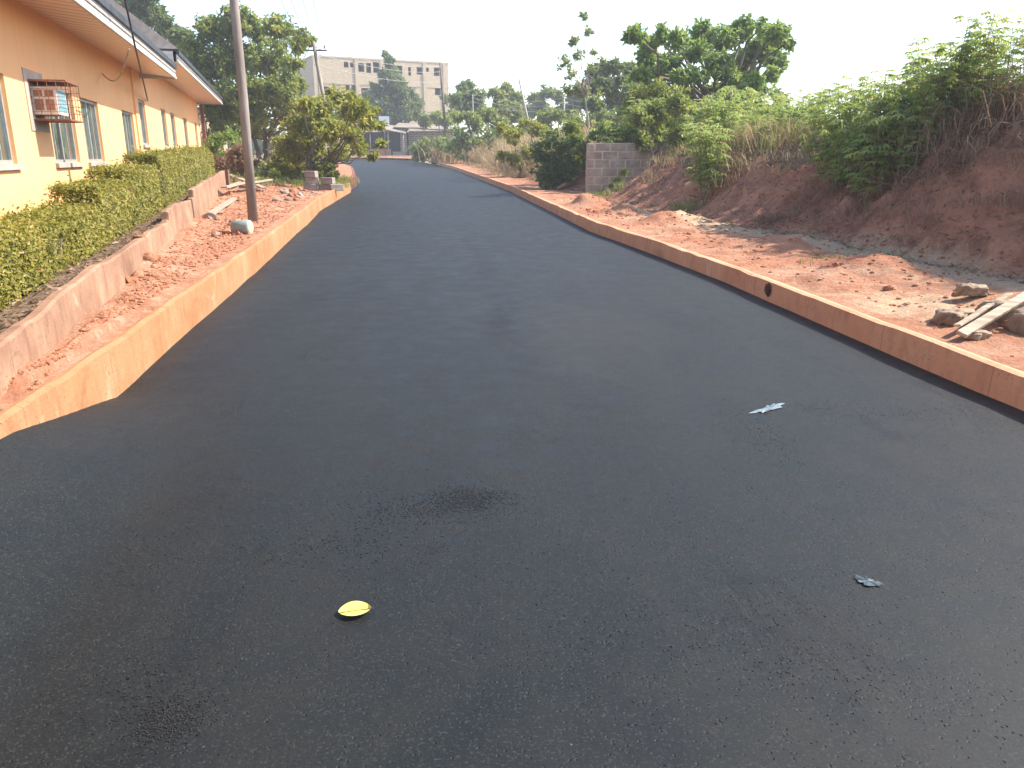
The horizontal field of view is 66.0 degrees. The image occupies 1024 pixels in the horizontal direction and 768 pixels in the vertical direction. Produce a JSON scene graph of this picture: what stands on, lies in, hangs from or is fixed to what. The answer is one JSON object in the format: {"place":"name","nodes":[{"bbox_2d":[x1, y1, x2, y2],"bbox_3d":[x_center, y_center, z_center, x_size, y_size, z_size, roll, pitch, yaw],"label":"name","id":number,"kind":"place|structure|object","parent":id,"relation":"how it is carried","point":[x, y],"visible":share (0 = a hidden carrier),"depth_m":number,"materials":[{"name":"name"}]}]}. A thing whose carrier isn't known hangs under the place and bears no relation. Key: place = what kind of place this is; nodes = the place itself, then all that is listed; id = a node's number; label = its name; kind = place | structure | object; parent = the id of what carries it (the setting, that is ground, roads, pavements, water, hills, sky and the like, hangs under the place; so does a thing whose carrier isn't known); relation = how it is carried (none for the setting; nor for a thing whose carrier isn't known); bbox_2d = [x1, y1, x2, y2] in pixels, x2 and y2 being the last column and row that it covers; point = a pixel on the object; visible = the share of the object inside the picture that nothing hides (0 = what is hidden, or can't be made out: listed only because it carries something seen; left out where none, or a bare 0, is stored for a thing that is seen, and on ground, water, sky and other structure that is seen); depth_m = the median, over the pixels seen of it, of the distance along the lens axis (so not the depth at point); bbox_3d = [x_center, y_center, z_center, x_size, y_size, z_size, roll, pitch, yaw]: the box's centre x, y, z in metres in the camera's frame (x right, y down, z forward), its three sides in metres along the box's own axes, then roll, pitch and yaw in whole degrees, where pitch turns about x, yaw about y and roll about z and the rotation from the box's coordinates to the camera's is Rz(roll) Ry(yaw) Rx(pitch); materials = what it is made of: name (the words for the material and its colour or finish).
{"place":"outdoors","nodes":[
{"label":"outdoors","id":0,"kind":"place"},
{"bbox_2d":[0,154,353,411],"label":"ground","id":1,"kind":"structure","parent":0,"point":[92,340],"depth_m":7.55,"materials":[{"name":"red soil"}]},
{"bbox_2d":[0,143,215,315],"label":"hedge","id":2,"kind":"object","parent":1,"relation":"on","point":[41,243],"visible":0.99,"depth_m":8.59,"materials":[{"name":"green plant"}]},
{"bbox_2d":[0,0,222,218],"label":"bungalow","id":3,"kind":"object","parent":1,"relation":"on","point":[138,81],"visible":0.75,"depth_m":13.50,"materials":[{"name":"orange paint"}]},
{"bbox_2d":[0,85,24,170],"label":"window","id":4,"kind":"structure","parent":3,"relation":"in","point":[6,159],"depth_m":10.03,"materials":[{"name":"metal"}]},
{"bbox_2d":[30,86,67,116],"bbox_3d":[-6.640,-4.054,11.315,0.335,0.380,0.524,-5,17,-15],"label":"air conditioner","id":5,"kind":"object","parent":3,"relation":"attached to","point":[45,106],"visible":0.93,"depth_m":11.10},
{"bbox_2d":[27,79,83,122],"bbox_3d":[-6.591,-4.084,11.408,0.474,0.545,0.830,-5,17,-15],"label":"security cage","id":6,"kind":"object","parent":3,"relation":"attached to","point":[52,82],"visible":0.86,"depth_m":11.16,"materials":[{"name":"metal"}]},
{"bbox_2d":[49,94,84,167],"bbox_3d":[-7.212,-4.084,12.630,0.160,1.170,1.732,-5,17,-15],"label":"window","id":7,"kind":"structure","parent":3,"relation":"in","point":[62,133],"depth_m":12.84,"materials":[{"name":"glass"}]},
{"bbox_2d":[80,98,108,165],"bbox_3d":[-7.804,-4.657,14.624,0.160,1.170,1.576,-5,17,-15],"label":"window","id":8,"kind":"structure","parent":3,"relation":"in","point":[88,107],"depth_m":14.79,"materials":[{"name":"glass"}]},
{"bbox_2d":[121,110,135,163],"bbox_3d":[-8.887,-5.707,18.276,0.160,1.170,1.576,-5,17,-15],"label":"window","id":9,"kind":"structure","parent":3,"relation":"in","point":[126,117],"depth_m":18.47,"materials":[{"name":"glass"}]},
{"bbox_2d":[0,170,230,400],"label":"retaining wall","id":10,"kind":"structure","parent":1,"relation":"on","point":[50,322],"depth_m":5.89,"materials":[{"name":"concrete"}]},
{"bbox_2d":[114,0,206,63],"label":"broadleaf tree","id":11,"kind":"object","parent":1,"relation":"on","point":[154,16],"visible":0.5,"depth_m":50.20,"materials":[{"name":"green plant"}]},
{"bbox_2d":[0,182,350,438],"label":"kerb","id":12,"kind":"structure","parent":1,"relation":"on","point":[119,364],"depth_m":5.75,"materials":[{"name":"concrete"}]},
{"bbox_2d":[202,125,241,167],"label":"bush","id":13,"kind":"object","parent":1,"relation":"on","point":[216,143],"visible":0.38,"depth_m":29.05,"materials":[{"name":"green plant"}]},
{"bbox_2d":[213,141,259,175],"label":"bush","id":14,"kind":"object","parent":1,"relation":"on","point":[233,162],"visible":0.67,"depth_m":27.06,"materials":[{"name":"brown plant"}]},
{"bbox_2d":[230,220,253,233],"bbox_3d":[-3.997,-2.315,11.664,0.277,0.222,0.224,2,16,6],"label":"concrete cylinder","id":15,"kind":"object","parent":1,"relation":"on","point":[245,226],"visible":0.96,"depth_m":11.57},
{"bbox_2d":[229,0,257,221],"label":"utility pole","id":16,"kind":"object","parent":1,"relation":"on","point":[244,119],"visible":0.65,"depth_m":12.94,"materials":[{"name":"concrete"}]},
{"bbox_2d":[178,0,324,161],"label":"broadleaf tree","id":17,"kind":"object","parent":1,"relation":"on","point":[279,92],"visible":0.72,"depth_m":38.98,"materials":[{"name":"green plant"}]},
{"bbox_2d":[253,158,323,176],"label":"bush","id":18,"kind":"object","parent":1,"relation":"on","point":[261,165],"visible":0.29,"depth_m":28.61,"materials":[{"name":"green plant"}]},
{"bbox_2d":[217,167,359,187],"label":"weeds","id":19,"kind":"object","parent":1,"relation":"on","point":[342,180],"visible":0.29,"depth_m":25.85,"materials":[{"name":"green plant"}]},
{"bbox_2d":[268,138,323,175],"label":"bush","id":20,"kind":"object","parent":1,"relation":"on","point":[297,167],"visible":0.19,"depth_m":28.85,"materials":[{"name":"green plant"}]},
{"bbox_2d":[254,160,339,181],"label":"bush","id":21,"kind":"object","parent":1,"relation":"on","point":[328,168],"visible":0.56,"depth_m":26.71,"materials":[{"name":"green plant"}]},
{"bbox_2d":[307,41,338,167],"bbox_3d":[-9.680,-14.008,39.674,1.556,6.032,0.240,0,16,0],"label":"utility pole","id":22,"kind":"object","parent":1,"relation":"on","point":[314,50],"visible":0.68,"depth_m":39.16,"materials":[{"name":"concrete"}]},
{"bbox_2d":[274,83,389,176],"bbox_3d":[-5.983,-8.469,26.708,5.104,3.522,3.447,9,18,29],"label":"tree","id":23,"kind":"object","parent":1,"relation":"on","point":[361,112],"visible":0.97,"depth_m":26.75,"materials":[{"name":"green plant"}]},
{"bbox_2d":[0,159,1023,767],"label":"road","id":24,"kind":"structure","parent":0,"point":[384,327],"depth_m":3.24,"materials":[{"name":"asphalt"}]},
{"bbox_2d":[338,601,373,615],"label":"fallen leaf","id":25,"kind":"object","parent":24,"relation":"on","point":[353,608],"visible":1,"depth_m":2.66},
{"bbox_2d":[18,397,1022,755],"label":"loose chippings","id":26,"kind":"object","parent":24,"relation":"on","point":[460,499],"visible":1,"depth_m":2.43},
{"bbox_2d":[150,0,1023,185],"label":"sky","id":27,"kind":"structure","parent":0,"point":[489,43],"materials":[{"name":"white"}]},
{"bbox_2d":[261,107,1023,371],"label":"ground","id":28,"kind":"structure","parent":0,"point":[1003,345],"depth_m":10.21,"materials":[{"name":"red soil"}]},
{"bbox_2d":[296,55,448,160],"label":"unfinished building","id":29,"kind":"structure","parent":28,"relation":"on","point":[430,91],"depth_m":115.29,"materials":[{"name":"concrete"}]},
{"bbox_2d":[355,123,408,158],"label":"roadside shed","id":30,"kind":"structure","parent":28,"relation":"on","point":[393,145],"depth_m":96.03,"materials":[{"name":"metal"}]},
{"bbox_2d":[362,49,424,131],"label":"conical tree","id":31,"kind":"object","parent":28,"relation":"on","point":[389,97],"visible":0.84,"depth_m":98.53,"materials":[{"name":"green plant"}]},
{"bbox_2d":[394,123,452,159],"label":"shop","id":32,"kind":"structure","parent":28,"relation":"on","point":[414,136],"depth_m":94.57,"materials":[{"name":"metal"}]},
{"bbox_2d":[407,135,442,162],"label":"bush","id":33,"kind":"object","parent":28,"relation":"on","point":[415,150],"visible":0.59,"depth_m":66.84,"materials":[{"name":"green plant"}]},
{"bbox_2d":[417,108,460,138],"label":"distant tree","id":34,"kind":"object","parent":28,"relation":"on","point":[425,120],"visible":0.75,"depth_m":91.28,"materials":[{"name":"green plant"}]},
{"bbox_2d":[446,78,487,134],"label":"distant tree","id":35,"kind":"object","parent":28,"relation":"on","point":[461,98],"visible":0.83,"depth_m":73.31,"materials":[{"name":"green plant"}]},
{"bbox_2d":[449,106,510,149],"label":"bush","id":36,"kind":"object","parent":28,"relation":"on","point":[487,115],"visible":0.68,"depth_m":58.32,"materials":[{"name":"green plant"}]},
{"bbox_2d":[432,116,561,163],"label":"scrub","id":37,"kind":"object","parent":28,"relation":"on","point":[444,146],"visible":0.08,"depth_m":58.60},
{"bbox_2d":[486,80,525,126],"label":"distant tree","id":38,"kind":"object","parent":28,"relation":"on","point":[505,92],"visible":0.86,"depth_m":73.50,"materials":[{"name":"green plant"}]},
{"bbox_2d":[0,118,1023,330],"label":"leaf litter","id":39,"kind":"object","parent":28,"relation":"on","point":[15,304],"visible":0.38,"depth_m":10.78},
{"bbox_2d":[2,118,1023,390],"bbox_3d":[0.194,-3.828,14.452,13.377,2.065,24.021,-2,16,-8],"label":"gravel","id":40,"kind":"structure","parent":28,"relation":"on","point":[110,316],"depth_m":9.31,"materials":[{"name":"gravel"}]},
{"bbox_2d":[492,115,548,176],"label":"bush","id":41,"kind":"object","parent":28,"relation":"on","point":[512,135],"visible":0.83,"depth_m":34.36,"materials":[{"name":"green plant"}]},
{"bbox_2d":[526,83,566,124],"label":"distant tree","id":42,"kind":"object","parent":28,"relation":"on","point":[545,93],"visible":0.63,"depth_m":83.70,"materials":[{"name":"green plant"}]},
{"bbox_2d":[414,116,686,179],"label":"dry grass","id":43,"kind":"structure","parent":28,"relation":"on","point":[482,157],"depth_m":45.75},
{"bbox_2d":[528,125,579,189],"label":"bush","id":44,"kind":"object","parent":28,"relation":"on","point":[556,170],"visible":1,"depth_m":25.26,"materials":[{"name":"green plant"}]},
{"bbox_2d":[534,106,595,133],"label":"bush","id":45,"kind":"object","parent":28,"relation":"on","point":[548,119],"visible":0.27,"depth_m":56.34,"materials":[{"name":"green plant"}]},
{"bbox_2d":[560,115,590,171],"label":"bush","id":46,"kind":"object","parent":28,"relation":"on","point":[572,131],"visible":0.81,"depth_m":25.74,"materials":[{"name":"green plant"}]},
{"bbox_2d":[560,89,598,120],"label":"distant tree","id":47,"kind":"object","parent":28,"relation":"on","point":[571,102],"visible":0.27,"depth_m":79.25,"materials":[{"name":"green plant"}]},
{"bbox_2d":[556,11,607,131],"bbox_3d":[3.260,-14.271,37.485,2.475,6.330,2.165,0,16,0],"label":"slender tree","id":48,"kind":"object","parent":28,"relation":"on","point":[584,91],"visible":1,"depth_m":37.37,"materials":[{"name":"green plant"}]},
{"bbox_2d":[579,105,624,133],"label":"bush","id":49,"kind":"object","parent":28,"relation":"on","point":[603,113],"visible":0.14,"depth_m":41.02,"materials":[{"name":"green plant"}]},
{"bbox_2d":[587,119,625,142],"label":"leafy plant","id":50,"kind":"object","parent":28,"relation":"on","point":[607,126],"visible":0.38,"depth_m":24.14,"materials":[{"name":"green plant"}]},
{"bbox_2d":[574,55,656,124],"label":"flat topped tree","id":51,"kind":"object","parent":28,"relation":"on","point":[612,85],"visible":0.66,"depth_m":44.16,"materials":[{"name":"green plant"}]},
{"bbox_2d":[585,117,648,142],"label":"bush","id":52,"kind":"object","parent":28,"relation":"on","point":[591,134],"visible":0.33,"depth_m":24.58,"materials":[{"name":"green plant"}]},
{"bbox_2d":[585,143,673,193],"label":"block wall","id":53,"kind":"structure","parent":28,"relation":"on","point":[606,163],"depth_m":23.29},
{"bbox_2d":[619,75,693,128],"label":"bush","id":54,"kind":"object","parent":28,"relation":"on","point":[658,86],"visible":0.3,"depth_m":24.89,"materials":[{"name":"green plant"}]},
{"bbox_2d":[626,88,714,160],"bbox_3d":[4.712,-7.487,22.946,2.079,2.028,2.435,-11,19,-34],"label":"bush","id":55,"kind":"object","parent":28,"relation":"on","point":[657,112],"visible":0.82,"depth_m":22.98,"materials":[{"name":"green plant"}]},
{"bbox_2d":[683,119,712,199],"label":"leafy plant","id":56,"kind":"object","parent":28,"relation":"on","point":[694,154],"visible":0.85,"depth_m":16.28,"materials":[{"name":"green plant"}]},
{"bbox_2d":[619,13,797,104],"bbox_3d":[6.373,-10.172,26.494,6.193,4.529,5.334,0,16,0],"label":"broadleaf tree","id":57,"kind":"object","parent":28,"relation":"on","point":[765,49],"visible":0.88,"depth_m":25.69,"materials":[{"name":"green plant"}]},
{"bbox_2d":[689,125,730,196],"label":"leafy plant","id":58,"kind":"object","parent":28,"relation":"on","point":[707,147],"visible":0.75,"depth_m":16.14,"materials":[{"name":"green plant"}]},
{"bbox_2d":[692,125,735,205],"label":"leafy plant","id":59,"kind":"object","parent":28,"relation":"on","point":[704,171],"visible":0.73,"depth_m":16.13,"materials":[{"name":"green plant"}]},
{"bbox_2d":[699,88,746,150],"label":"leafy plant","id":60,"kind":"object","parent":28,"relation":"on","point":[716,109],"visible":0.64,"depth_m":17.96,"materials":[{"name":"green plant"}]},
{"bbox_2d":[635,115,824,186],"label":"dry grass","id":61,"kind":"structure","parent":28,"relation":"on","point":[738,160],"depth_m":16.17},
{"bbox_2d":[438,162,1023,410],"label":"kerb","id":62,"kind":"structure","parent":28,"relation":"on","point":[1003,383],"depth_m":6.86,"materials":[{"name":"concrete"}]},
{"bbox_2d":[733,86,769,118],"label":"leafy plant","id":63,"kind":"object","parent":28,"relation":"on","point":[748,105],"visible":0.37,"depth_m":21.44,"materials":[{"name":"green plant"}]},
{"bbox_2d":[717,81,786,116],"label":"bush","id":64,"kind":"object","parent":28,"relation":"on","point":[773,88],"visible":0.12,"depth_m":24.80,"materials":[{"name":"green plant"}]},
{"bbox_2d":[741,102,793,125],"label":"bush","id":65,"kind":"object","parent":28,"relation":"on","point":[790,109],"visible":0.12,"depth_m":18.50,"materials":[{"name":"green plant"}]},
{"bbox_2d":[581,181,987,274],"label":"weeds","id":66,"kind":"object","parent":28,"relation":"on","point":[681,207],"visible":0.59,"depth_m":16.11,"materials":[{"name":"green plant"}]},
{"bbox_2d":[794,98,840,176],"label":"leafy plant","id":67,"kind":"object","parent":28,"relation":"on","point":[816,145],"visible":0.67,"depth_m":13.59,"materials":[{"name":"green plant"}]},
{"bbox_2d":[809,128,849,194],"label":"leafy plant","id":68,"kind":"object","parent":28,"relation":"on","point":[822,133],"visible":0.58,"depth_m":12.60,"materials":[{"name":"green plant"}]},
{"bbox_2d":[812,83,852,131],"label":"leafy plant","id":69,"kind":"object","parent":28,"relation":"on","point":[829,91],"visible":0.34,"depth_m":14.48,"materials":[{"name":"green plant"}]},
{"bbox_2d":[820,134,869,184],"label":"bush","id":70,"kind":"object","parent":28,"relation":"on","point":[840,179],"visible":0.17,"depth_m":12.19,"materials":[{"name":"green plant"}]},
{"bbox_2d":[823,95,874,157],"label":"leafy plant","id":71,"kind":"object","parent":28,"relation":"on","point":[839,112],"visible":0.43,"depth_m":12.78,"materials":[{"name":"green plant"}]},
{"bbox_2d":[825,104,885,193],"bbox_3d":[5.498,-3.605,12.325,0.871,1.485,1.019,-11,19,-33],"label":"leafy plant","id":72,"kind":"object","parent":28,"relation":"on","point":[844,130],"visible":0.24,"depth_m":12.31,"materials":[{"name":"green plant"}]},
{"bbox_2d":[699,45,1023,241],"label":"dead grass","id":73,"kind":"structure","parent":28,"relation":"on","point":[988,111],"depth_m":10.46,"materials":[{"name":"brown plant"}]},
{"bbox_2d":[836,75,887,134],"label":"leafy plant","id":74,"kind":"object","parent":28,"relation":"on","point":[859,85],"visible":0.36,"depth_m":13.26,"materials":[{"name":"green plant"}]},
{"bbox_2d":[842,133,891,206],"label":"leafy plant","id":75,"kind":"object","parent":28,"relation":"on","point":[860,154],"visible":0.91,"depth_m":11.55,"materials":[{"name":"green plant"}]},
{"bbox_2d":[851,90,903,153],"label":"leafy plant","id":76,"kind":"object","parent":28,"relation":"on","point":[874,95],"visible":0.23,"depth_m":11.71,"materials":[{"name":"green plant"}]},
{"bbox_2d":[863,82,906,135],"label":"leafy plant","id":77,"kind":"object","parent":28,"relation":"on","point":[880,86],"visible":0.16,"depth_m":11.88,"materials":[{"name":"green plant"}]},
{"bbox_2d":[853,91,926,189],"bbox_3d":[5.367,-3.487,11.485,0.868,1.480,1.015,-6,17,-19],"label":"leafy plant","id":78,"kind":"object","parent":28,"relation":"on","point":[877,121],"visible":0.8,"depth_m":11.35,"materials":[{"name":"green plant"}]},
{"bbox_2d":[849,102,946,157],"bbox_3d":[5.914,-3.752,11.905,1.387,0.940,1.698,13,20,38],"label":"bush","id":79,"kind":"object","parent":28,"relation":"on","point":[905,123],"visible":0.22,"depth_m":11.26,"materials":[{"name":"green plant"}]},
{"bbox_2d":[878,74,935,138],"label":"leafy plant","id":80,"kind":"object","parent":28,"relation":"on","point":[898,89],"visible":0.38,"depth_m":11.45,"materials":[{"name":"green plant"}]},
{"bbox_2d":[807,61,1023,233],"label":"dead creeper","id":81,"kind":"object","parent":28,"relation":"on","point":[996,122],"visible":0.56,"depth_m":10.33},
{"bbox_2d":[892,115,938,181],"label":"leafy plant","id":82,"kind":"object","parent":28,"relation":"on","point":[911,147],"visible":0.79,"depth_m":11.09,"materials":[{"name":"green plant"}]},
{"bbox_2d":[901,37,930,103],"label":"leafy plant","id":83,"kind":"object","parent":28,"relation":"on","point":[914,58],"visible":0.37,"depth_m":12.17,"materials":[{"name":"green plant"}]},
{"bbox_2d":[906,39,954,102],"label":"leafy plant","id":84,"kind":"object","parent":28,"relation":"on","point":[936,55],"visible":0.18,"depth_m":11.97,"materials":[{"name":"green plant"}]},
{"bbox_2d":[906,66,956,137],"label":"leafy plant","id":85,"kind":"object","parent":28,"relation":"on","point":[937,69],"visible":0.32,"depth_m":11.13,"materials":[{"name":"green plant"}]},
{"bbox_2d":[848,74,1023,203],"bbox_3d":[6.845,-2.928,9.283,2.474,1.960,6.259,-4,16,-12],"label":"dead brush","id":86,"kind":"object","parent":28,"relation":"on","point":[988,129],"visible":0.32,"depth_m":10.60,"materials":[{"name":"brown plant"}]},
{"bbox_2d":[902,45,970,118],"bbox_3d":[6.113,-4.104,11.437,0.747,1.504,0.892,-9,18,-28],"label":"leafy plant","id":87,"kind":"object","parent":28,"relation":"on","point":[925,60],"visible":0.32,"depth_m":11.42,"materials":[{"name":"green plant"}]},
{"bbox_2d":[917,61,972,142],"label":"leafy plant","id":88,"kind":"object","parent":28,"relation":"on","point":[937,88],"visible":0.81,"depth_m":10.94,"materials":[{"name":"green plant"}]},
{"bbox_2d":[933,36,971,118],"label":"leafy plant","id":89,"kind":"object","parent":28,"relation":"on","point":[940,50],"visible":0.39,"depth_m":11.01,"materials":[{"name":"green plant"}]},
{"bbox_2d":[930,306,975,325],"bbox_3d":[3.557,-0.540,6.354,0.417,0.150,0.227,-6,17,-31],"label":"rock","id":90,"kind":"object","parent":28,"relation":"on","point":[952,316],"visible":0.77,"depth_m":6.25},
{"bbox_2d":[937,13,991,134],"bbox_3d":[6.271,-4.261,11.019,0.572,1.644,0.642,-6,17,-19],"label":"leafy plant","id":91,"kind":"object","parent":28,"relation":"on","point":[963,45],"visible":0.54,"depth_m":10.85,"materials":[{"name":"green plant"}]},
{"bbox_2d":[955,283,988,296],"bbox_3d":[4.114,-0.843,7.050,0.291,0.122,0.168,0,16,-12],"label":"rock","id":92,"kind":"object","parent":28,"relation":"on","point":[969,289],"visible":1,"depth_m":6.99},
{"bbox_2d":[958,18,997,114],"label":"leafy plant","id":93,"kind":"object","parent":28,"relation":"on","point":[975,46],"visible":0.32,"depth_m":10.85,"materials":[{"name":"green plant"}]},
{"bbox_2d":[963,329,992,340],"bbox_3d":[3.425,-0.360,5.803,0.207,0.082,0.134,-2,16,-17],"label":"rock","id":94,"kind":"object","parent":28,"relation":"on","point":[977,335],"visible":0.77,"depth_m":5.75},
{"bbox_2d":[956,291,1023,337],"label":"plank","id":95,"kind":"object","parent":94,"relation":"on","point":[979,323],"visible":1,"depth_m":5.94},
{"bbox_2d":[956,10,1014,129],"bbox_3d":[6.318,-4.158,10.579,0.535,1.538,0.600,-14,21,-40],"label":"leafy plant","id":96,"kind":"object","parent":28,"relation":"on","point":[975,61],"visible":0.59,"depth_m":10.52,"materials":[{"name":"green plant"}]},
{"bbox_2d":[968,21,1013,120],"bbox_3d":[6.238,-3.996,10.335,0.655,1.318,0.782,15,22,42],"label":"leafy plant","id":97,"kind":"object","parent":28,"relation":"on","point":[995,71],"visible":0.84,"depth_m":10.22,"materials":[{"name":"green plant"}]},
{"bbox_2d":[974,299,1023,322],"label":"rock","id":98,"kind":"object","parent":28,"relation":"on","point":[997,303],"visible":0.37,"depth_m":6.36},
{"bbox_2d":[954,293,1012,326],"bbox_3d":[3.781,-0.603,6.293,0.053,0.098,1.393,15,22,42],"label":"plank","id":99,"kind":"object","parent":98,"relation":"on","point":[975,314],"visible":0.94,"depth_m":6.14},
{"bbox_2d":[975,37,1022,98],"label":"leafy plant","id":100,"kind":"object","parent":28,"relation":"on","point":[1006,56],"visible":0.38,"depth_m":10.48,"materials":[{"name":"green plant"}]},
{"bbox_2d":[996,13,1023,87],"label":"leafy plant","id":101,"kind":"object","parent":28,"relation":"on","point":[1014,42],"visible":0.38,"depth_m":10.55,"materials":[{"name":"green plant"}]},
{"bbox_2d":[1002,309,1023,335],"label":"rock","id":102,"kind":"object","parent":28,"relation":"on","point":[1014,322],"visible":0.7,"depth_m":6.00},
{"bbox_2d":[1007,28,1023,92],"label":"leafy plant","id":103,"kind":"object","parent":28,"relation":"on","point":[1019,59],"visible":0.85,"depth_m":9.88,"materials":[{"name":"green plant"}]},
{"bbox_2d":[507,120,859,178],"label":"grass","id":104,"kind":"structure","parent":0,"point":[791,132],"depth_m":15.81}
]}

